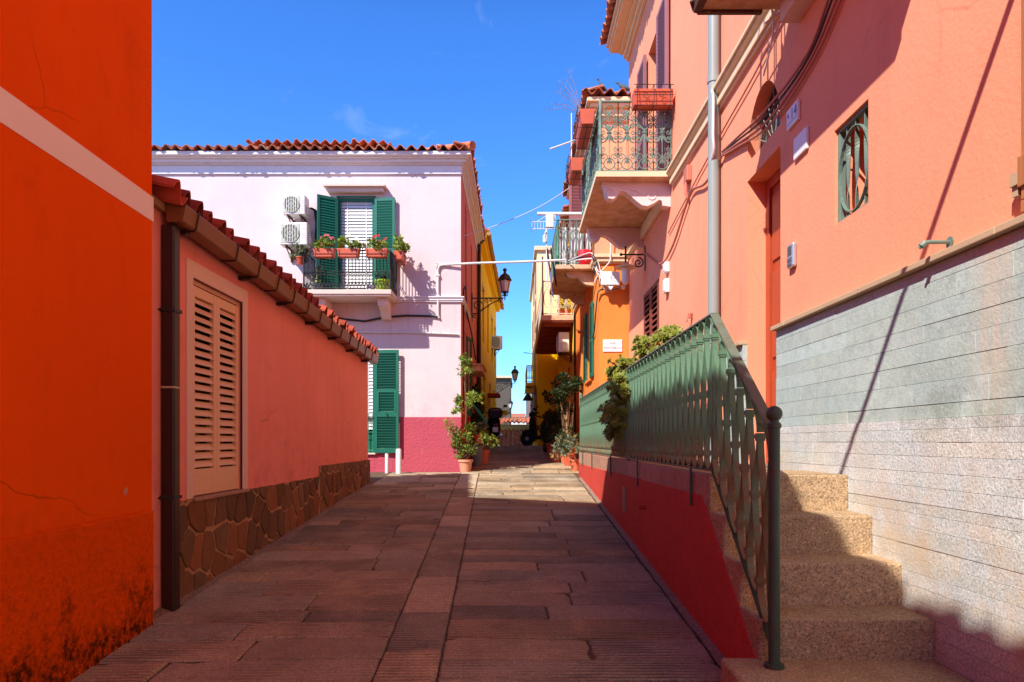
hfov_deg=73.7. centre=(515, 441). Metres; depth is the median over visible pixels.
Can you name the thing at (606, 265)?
cable
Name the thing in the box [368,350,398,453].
window
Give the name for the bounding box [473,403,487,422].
awning
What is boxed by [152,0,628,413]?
sky
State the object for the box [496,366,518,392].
street lamp
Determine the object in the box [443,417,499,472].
potted plant
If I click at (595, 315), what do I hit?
cable
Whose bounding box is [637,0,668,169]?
balcony door
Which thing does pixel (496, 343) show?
air conditioner
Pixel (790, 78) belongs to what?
cable
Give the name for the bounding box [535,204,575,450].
amber house
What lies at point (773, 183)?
door
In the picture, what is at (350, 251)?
flower box
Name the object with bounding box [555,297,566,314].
potted plant
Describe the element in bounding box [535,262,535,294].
window
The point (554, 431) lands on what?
potted plant
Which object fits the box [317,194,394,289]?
window
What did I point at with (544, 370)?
cream house
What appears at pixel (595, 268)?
cable
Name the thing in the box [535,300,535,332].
window
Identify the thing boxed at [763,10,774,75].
cable
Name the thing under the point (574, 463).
potted plant
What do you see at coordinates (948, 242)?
pipe stub
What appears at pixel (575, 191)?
balcony door
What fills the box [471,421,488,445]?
potted plant
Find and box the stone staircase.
[707,470,973,681]
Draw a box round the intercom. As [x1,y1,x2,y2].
[787,242,796,268]
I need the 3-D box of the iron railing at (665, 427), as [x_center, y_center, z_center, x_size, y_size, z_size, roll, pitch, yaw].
[1.188,0.136,5.162,0.103,1.817,4.114,0,0,0]
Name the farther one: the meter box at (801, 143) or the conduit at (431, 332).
the conduit at (431, 332)
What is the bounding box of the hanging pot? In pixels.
[289,242,308,264]
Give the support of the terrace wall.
on the street
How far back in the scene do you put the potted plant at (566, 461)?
14.52 m
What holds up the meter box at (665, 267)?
attached to the salmon house at (881, 354)
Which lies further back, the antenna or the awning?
the awning
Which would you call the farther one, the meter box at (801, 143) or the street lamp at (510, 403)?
the street lamp at (510, 403)
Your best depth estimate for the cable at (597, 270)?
12.25 m
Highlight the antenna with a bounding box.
[532,216,555,280]
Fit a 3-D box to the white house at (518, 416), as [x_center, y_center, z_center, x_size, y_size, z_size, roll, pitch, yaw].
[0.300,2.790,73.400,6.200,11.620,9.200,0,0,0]
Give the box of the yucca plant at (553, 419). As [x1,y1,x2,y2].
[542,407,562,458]
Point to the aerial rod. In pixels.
(571, 141)
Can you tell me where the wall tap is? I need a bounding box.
[686,312,692,326]
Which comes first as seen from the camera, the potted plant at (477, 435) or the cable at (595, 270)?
the cable at (595, 270)
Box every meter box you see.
[663,261,668,273]
[663,278,668,293]
[794,126,808,160]
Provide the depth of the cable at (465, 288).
13.83 m
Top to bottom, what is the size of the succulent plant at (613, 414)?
1.343 m
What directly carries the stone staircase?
on the street
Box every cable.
[339,314,437,321]
[463,285,475,410]
[464,188,568,235]
[568,254,626,290]
[568,256,604,291]
[569,252,625,289]
[572,258,619,291]
[575,258,605,290]
[576,289,605,336]
[594,243,610,282]
[642,155,721,263]
[668,21,780,232]
[710,89,714,160]
[721,0,828,151]
[721,0,836,154]
[722,0,832,152]
[722,0,840,156]
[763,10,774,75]
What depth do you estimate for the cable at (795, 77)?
4.89 m
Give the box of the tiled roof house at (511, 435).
[497,417,532,445]
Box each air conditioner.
[280,222,311,262]
[283,195,309,221]
[492,335,501,355]
[556,332,571,362]
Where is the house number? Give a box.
[787,99,799,130]
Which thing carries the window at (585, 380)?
in the terracotta house at (578, 287)
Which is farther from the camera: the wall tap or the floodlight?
the floodlight
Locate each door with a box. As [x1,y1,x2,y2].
[569,165,592,264]
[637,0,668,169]
[766,168,779,462]
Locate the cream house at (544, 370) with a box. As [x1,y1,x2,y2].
[525,246,557,445]
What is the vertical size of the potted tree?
2.070 m
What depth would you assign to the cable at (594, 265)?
12.23 m
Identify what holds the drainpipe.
attached to the salmon house at (881, 354)
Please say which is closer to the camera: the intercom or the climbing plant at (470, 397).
the intercom
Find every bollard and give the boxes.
[385,454,388,472]
[396,449,401,473]
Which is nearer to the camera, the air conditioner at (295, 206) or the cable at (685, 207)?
the cable at (685, 207)
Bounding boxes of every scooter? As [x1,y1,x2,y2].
[486,405,506,445]
[520,405,560,445]
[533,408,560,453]
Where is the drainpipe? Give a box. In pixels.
[707,15,719,461]
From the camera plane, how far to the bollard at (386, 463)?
12.95 m
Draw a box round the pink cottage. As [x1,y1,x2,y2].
[152,174,378,611]
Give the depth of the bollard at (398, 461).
12.68 m
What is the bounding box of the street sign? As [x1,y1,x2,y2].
[603,340,621,351]
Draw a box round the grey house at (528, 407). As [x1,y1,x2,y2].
[526,382,531,424]
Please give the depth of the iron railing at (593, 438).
9.91 m
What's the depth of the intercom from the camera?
4.95 m
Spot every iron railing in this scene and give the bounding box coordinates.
[579,369,627,475]
[626,313,784,670]
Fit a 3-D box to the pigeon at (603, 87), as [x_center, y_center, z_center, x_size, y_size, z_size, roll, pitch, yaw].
[1.560,-6.318,12.128,0.266,0.318,0.124,0,0,20]
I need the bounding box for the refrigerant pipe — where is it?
[309,207,316,246]
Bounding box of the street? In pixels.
[70,446,724,681]
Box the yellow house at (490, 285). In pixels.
[481,229,507,445]
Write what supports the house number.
attached to the salmon house at (881, 354)
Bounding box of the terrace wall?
[579,452,766,657]
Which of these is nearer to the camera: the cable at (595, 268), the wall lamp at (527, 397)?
the cable at (595, 268)
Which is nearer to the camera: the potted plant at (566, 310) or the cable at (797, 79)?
the cable at (797, 79)
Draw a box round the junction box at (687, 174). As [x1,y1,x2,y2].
[684,165,691,198]
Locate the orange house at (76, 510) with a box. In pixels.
[0,0,153,681]
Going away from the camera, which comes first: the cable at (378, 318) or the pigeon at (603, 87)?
the pigeon at (603, 87)
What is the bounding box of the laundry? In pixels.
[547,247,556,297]
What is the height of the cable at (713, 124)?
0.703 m
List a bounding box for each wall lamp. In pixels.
[522,352,534,400]
[615,246,645,284]
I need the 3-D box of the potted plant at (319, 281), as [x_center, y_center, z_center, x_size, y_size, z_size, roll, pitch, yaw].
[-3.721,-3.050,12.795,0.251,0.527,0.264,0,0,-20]
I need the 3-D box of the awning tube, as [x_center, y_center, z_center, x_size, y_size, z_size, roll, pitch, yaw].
[0.860,-4.205,12.950,0.880,0.290,0.100,0,0,0]
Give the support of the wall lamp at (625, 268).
attached to the salmon house at (881, 354)
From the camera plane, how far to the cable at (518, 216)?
13.84 m
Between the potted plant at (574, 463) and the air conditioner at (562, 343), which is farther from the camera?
the air conditioner at (562, 343)
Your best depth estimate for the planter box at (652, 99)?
8.67 m
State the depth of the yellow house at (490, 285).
22.72 m
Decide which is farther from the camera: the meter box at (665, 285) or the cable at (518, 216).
the cable at (518, 216)
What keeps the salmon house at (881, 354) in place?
on the street
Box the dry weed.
[545,71,580,111]
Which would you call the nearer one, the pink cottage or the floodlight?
the pink cottage
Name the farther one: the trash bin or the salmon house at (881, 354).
the trash bin
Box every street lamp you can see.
[471,268,511,321]
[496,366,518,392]
[507,398,512,410]
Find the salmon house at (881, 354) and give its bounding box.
[579,0,1023,681]
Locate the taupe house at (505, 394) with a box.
[496,376,511,424]
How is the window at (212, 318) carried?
in the pink cottage
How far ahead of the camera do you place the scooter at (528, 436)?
22.01 m
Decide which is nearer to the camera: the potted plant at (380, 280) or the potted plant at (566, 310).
the potted plant at (380, 280)
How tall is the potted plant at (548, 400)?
1.767 m
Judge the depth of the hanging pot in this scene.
12.54 m
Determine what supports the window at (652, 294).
in the salmon house at (881, 354)
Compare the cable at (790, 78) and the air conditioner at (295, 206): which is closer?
the cable at (790, 78)
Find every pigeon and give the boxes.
[597,78,610,93]
[616,81,629,94]
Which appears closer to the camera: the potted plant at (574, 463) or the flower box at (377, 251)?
the flower box at (377, 251)
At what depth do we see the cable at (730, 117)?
6.24 m
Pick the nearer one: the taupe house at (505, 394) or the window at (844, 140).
the window at (844, 140)
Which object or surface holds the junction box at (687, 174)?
attached to the salmon house at (881, 354)
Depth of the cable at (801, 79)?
4.83 m
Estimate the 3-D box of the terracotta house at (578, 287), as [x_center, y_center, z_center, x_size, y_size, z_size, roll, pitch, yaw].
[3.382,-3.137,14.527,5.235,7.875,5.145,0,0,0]
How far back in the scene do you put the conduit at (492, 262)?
13.07 m
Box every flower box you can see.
[311,234,335,259]
[336,234,364,259]
[362,234,388,258]
[391,234,410,265]
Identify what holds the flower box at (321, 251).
attached to the pink house at (425, 202)
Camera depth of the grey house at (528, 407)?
36.95 m
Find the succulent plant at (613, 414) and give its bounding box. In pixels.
[596,324,682,441]
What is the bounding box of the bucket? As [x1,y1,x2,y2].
[577,249,591,264]
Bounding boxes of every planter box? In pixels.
[566,155,583,184]
[573,106,596,150]
[631,84,673,114]
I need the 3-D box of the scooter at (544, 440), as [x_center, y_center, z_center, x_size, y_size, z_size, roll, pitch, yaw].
[0.981,-0.294,18.896,0.870,1.320,1.793,0,0,-8]
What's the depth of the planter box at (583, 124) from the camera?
9.17 m
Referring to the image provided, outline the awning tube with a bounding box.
[537,212,581,227]
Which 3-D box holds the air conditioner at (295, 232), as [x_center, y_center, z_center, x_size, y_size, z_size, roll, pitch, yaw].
[-4.155,-3.790,12.999,0.550,0.660,0.402,0,0,0]
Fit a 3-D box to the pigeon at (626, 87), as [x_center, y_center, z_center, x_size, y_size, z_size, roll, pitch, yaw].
[1.958,-6.331,12.190,0.353,0.241,0.124,0,0,20]
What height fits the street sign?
0.220 m
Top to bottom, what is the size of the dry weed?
0.774 m
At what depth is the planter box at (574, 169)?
10.63 m
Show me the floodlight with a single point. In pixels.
(610, 279)
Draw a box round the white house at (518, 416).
[511,414,525,424]
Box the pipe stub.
[917,236,953,248]
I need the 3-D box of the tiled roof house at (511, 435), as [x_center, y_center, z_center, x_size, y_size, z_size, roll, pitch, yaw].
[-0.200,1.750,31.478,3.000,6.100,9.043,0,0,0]
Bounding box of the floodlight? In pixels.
[601,271,625,289]
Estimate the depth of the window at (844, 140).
4.25 m
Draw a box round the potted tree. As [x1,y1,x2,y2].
[550,372,583,462]
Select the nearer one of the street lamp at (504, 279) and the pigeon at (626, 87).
the pigeon at (626, 87)
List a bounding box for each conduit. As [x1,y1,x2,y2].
[356,331,457,334]
[434,259,565,317]
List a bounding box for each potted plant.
[311,265,322,289]
[374,272,389,289]
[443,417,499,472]
[470,383,487,431]
[470,424,495,464]
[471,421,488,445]
[537,389,568,453]
[546,424,571,462]
[549,434,579,470]
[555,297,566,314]
[556,425,579,465]
[563,299,571,314]
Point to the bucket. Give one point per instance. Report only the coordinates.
(584, 262)
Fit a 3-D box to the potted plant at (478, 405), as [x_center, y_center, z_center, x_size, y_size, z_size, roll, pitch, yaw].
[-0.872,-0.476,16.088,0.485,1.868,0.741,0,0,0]
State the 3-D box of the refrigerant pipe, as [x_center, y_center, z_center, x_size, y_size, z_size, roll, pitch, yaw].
[-3.854,-4.103,13.082,0.084,0.710,0.205,0,0,21]
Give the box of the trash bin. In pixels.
[471,446,483,467]
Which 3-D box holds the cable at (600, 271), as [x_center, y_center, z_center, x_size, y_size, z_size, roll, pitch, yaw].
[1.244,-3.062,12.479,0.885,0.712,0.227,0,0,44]
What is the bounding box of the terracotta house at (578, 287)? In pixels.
[550,84,630,458]
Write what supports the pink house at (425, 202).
on the street
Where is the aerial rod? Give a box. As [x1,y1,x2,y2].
[550,113,574,157]
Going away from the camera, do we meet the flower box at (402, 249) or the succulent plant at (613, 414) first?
the succulent plant at (613, 414)
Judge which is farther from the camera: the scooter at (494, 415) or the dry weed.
the scooter at (494, 415)
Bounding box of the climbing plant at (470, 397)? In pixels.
[451,352,484,457]
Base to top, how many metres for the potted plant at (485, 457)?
0.933 m
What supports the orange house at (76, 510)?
on the street
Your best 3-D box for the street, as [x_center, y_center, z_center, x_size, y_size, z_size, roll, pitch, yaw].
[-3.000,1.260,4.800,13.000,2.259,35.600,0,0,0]
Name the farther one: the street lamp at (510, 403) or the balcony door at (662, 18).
the street lamp at (510, 403)
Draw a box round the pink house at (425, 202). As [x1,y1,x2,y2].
[152,138,486,471]
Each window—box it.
[186,258,249,501]
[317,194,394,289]
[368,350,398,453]
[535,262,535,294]
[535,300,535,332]
[583,301,592,383]
[644,279,658,346]
[838,103,867,222]
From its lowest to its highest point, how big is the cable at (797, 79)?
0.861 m

